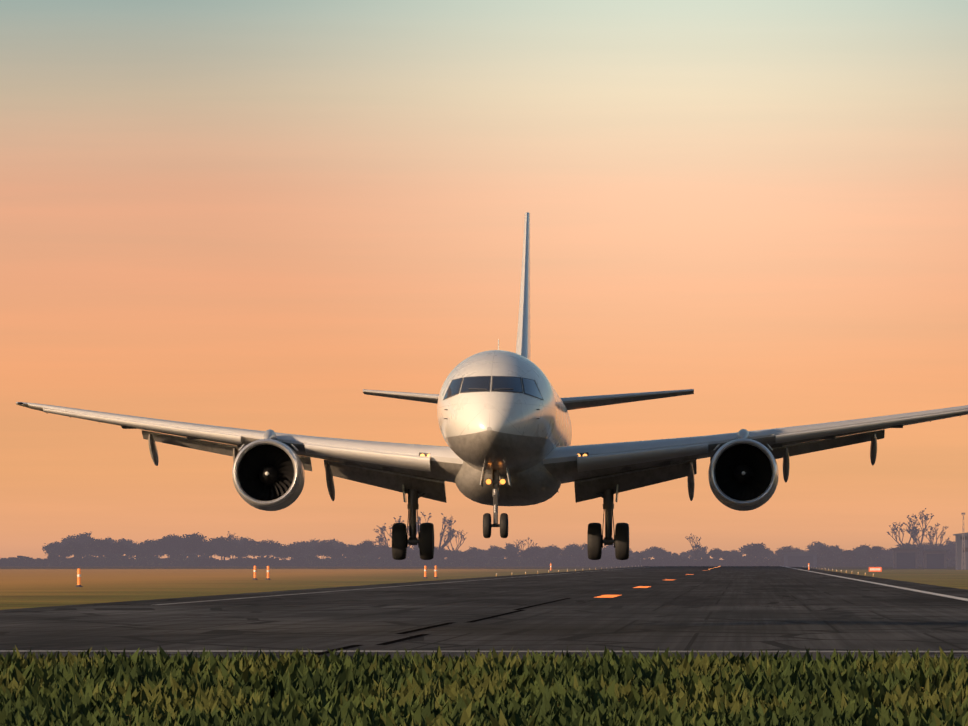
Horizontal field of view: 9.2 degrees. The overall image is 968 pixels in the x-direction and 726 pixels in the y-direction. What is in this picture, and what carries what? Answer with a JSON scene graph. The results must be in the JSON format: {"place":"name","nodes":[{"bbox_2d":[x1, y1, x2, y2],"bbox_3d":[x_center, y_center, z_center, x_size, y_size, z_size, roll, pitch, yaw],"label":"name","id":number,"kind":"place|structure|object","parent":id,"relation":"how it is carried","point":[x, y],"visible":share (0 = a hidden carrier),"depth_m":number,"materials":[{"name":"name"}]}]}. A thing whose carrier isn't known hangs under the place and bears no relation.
{"place":"outdoors","nodes":[
{"label":"outdoors","id":0,"kind":"place"},
{"bbox_2d":[0,560,967,609],"bbox_3d":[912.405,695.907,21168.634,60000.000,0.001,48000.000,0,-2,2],"label":"ground","id":1,"kind":"structure","parent":0,"point":[32,586],"depth_m":794.01,"materials":[{"name":"green plant"}]},
{"bbox_2d":[75,568,82,586],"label":"marker post","id":2,"kind":"object","parent":1,"relation":"on","point":[78,577],"visible":1,"depth_m":545.63,"materials":[{"name":"orange plastic"}]},
{"bbox_2d":[252,566,257,579],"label":"marker post","id":3,"kind":"object","parent":1,"relation":"on","point":[254,578],"visible":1,"depth_m":744.46,"materials":[{"name":"orange plastic"}]},
{"bbox_2d":[265,566,270,579],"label":"marker post","id":4,"kind":"object","parent":1,"relation":"on","point":[268,572],"visible":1,"depth_m":744.40,"materials":[{"name":"orange plastic"}]},
{"bbox_2d":[424,566,426,577],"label":"marker post","id":5,"kind":"object","parent":1,"relation":"on","point":[425,571],"visible":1,"depth_m":802.32,"materials":[{"name":"orange plastic"}]},
{"bbox_2d":[0,508,955,565],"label":"tree line","id":6,"kind":"object","parent":1,"relation":"on","point":[178,550],"visible":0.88,"depth_m":2219.04,"materials":[{"name":"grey plant"}]},
{"bbox_2d":[0,566,967,660],"bbox_3d":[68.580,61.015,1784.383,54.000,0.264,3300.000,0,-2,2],"label":"runway","id":7,"kind":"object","parent":1,"relation":"on","point":[737,608],"visible":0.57,"depth_m":252.71,"materials":[{"name":"grey asphalt"}]},
{"bbox_2d":[0,566,967,655],"bbox_3d":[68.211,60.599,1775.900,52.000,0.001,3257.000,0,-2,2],"label":"runway markings","id":8,"kind":"object","parent":7,"relation":"on","point":[320,652],"visible":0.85,"depth_m":160.28,"materials":[{"name":"white paint"}]},
{"bbox_2d":[496,565,873,575],"bbox_3d":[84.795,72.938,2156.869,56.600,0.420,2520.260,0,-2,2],"label":"runway edge lights","id":9,"kind":"object","parent":1,"relation":"on","point":[711,568],"visible":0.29,"depth_m":1259.33},
{"bbox_2d":[782,551,818,566],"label":"hut","id":10,"kind":"object","parent":1,"relation":"on","point":[798,559],"visible":0.89,"depth_m":1995.81,"materials":[{"name":"grey"}]},
{"bbox_2d":[869,567,881,573],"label":"sign","id":11,"kind":"object","parent":1,"relation":"on","point":[875,569],"visible":1,"depth_m":1013.12,"materials":[{"name":"orange"}]},
{"bbox_2d":[891,547,919,567],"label":"pale hut","id":12,"kind":"object","parent":1,"relation":"on","point":[905,557],"visible":1,"depth_m":1695.14,"materials":[{"name":"grey"}]},
{"bbox_2d":[921,549,948,567],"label":"pale hut","id":13,"kind":"object","parent":1,"relation":"on","point":[934,558],"visible":1,"depth_m":1694.77,"materials":[{"name":"grey"}]},
{"bbox_2d":[953,532,967,569],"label":"building","id":14,"kind":"structure","parent":1,"relation":"on","point":[959,553],"depth_m":1495.16,"materials":[{"name":"grey concrete"}]},
{"bbox_2d":[961,513,964,568],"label":"radio mast","id":15,"kind":"object","parent":1,"relation":"on","point":[962,538],"visible":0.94,"depth_m":1475.12,"materials":[{"name":"silver metal"}]},
{"bbox_2d":[0,0,967,559],"label":"sky","id":16,"kind":"structure","parent":0,"point":[260,215],"materials":[{"name":"orange"}]},
{"bbox_2d":[0,645,967,725],"bbox_3d":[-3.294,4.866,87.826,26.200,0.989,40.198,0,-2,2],"label":"grass tufts","id":17,"kind":"object","parent":0,"point":[375,689],"visible":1,"depth_m":89.51,"materials":[{"name":"green plant"}]},
{"bbox_2d":[16,212,967,559],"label":"airliner","id":18,"kind":"object","parent":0,"point":[504,420],"visible":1,"depth_m":213.45,"materials":[{"name":"white paint"}]}
]}

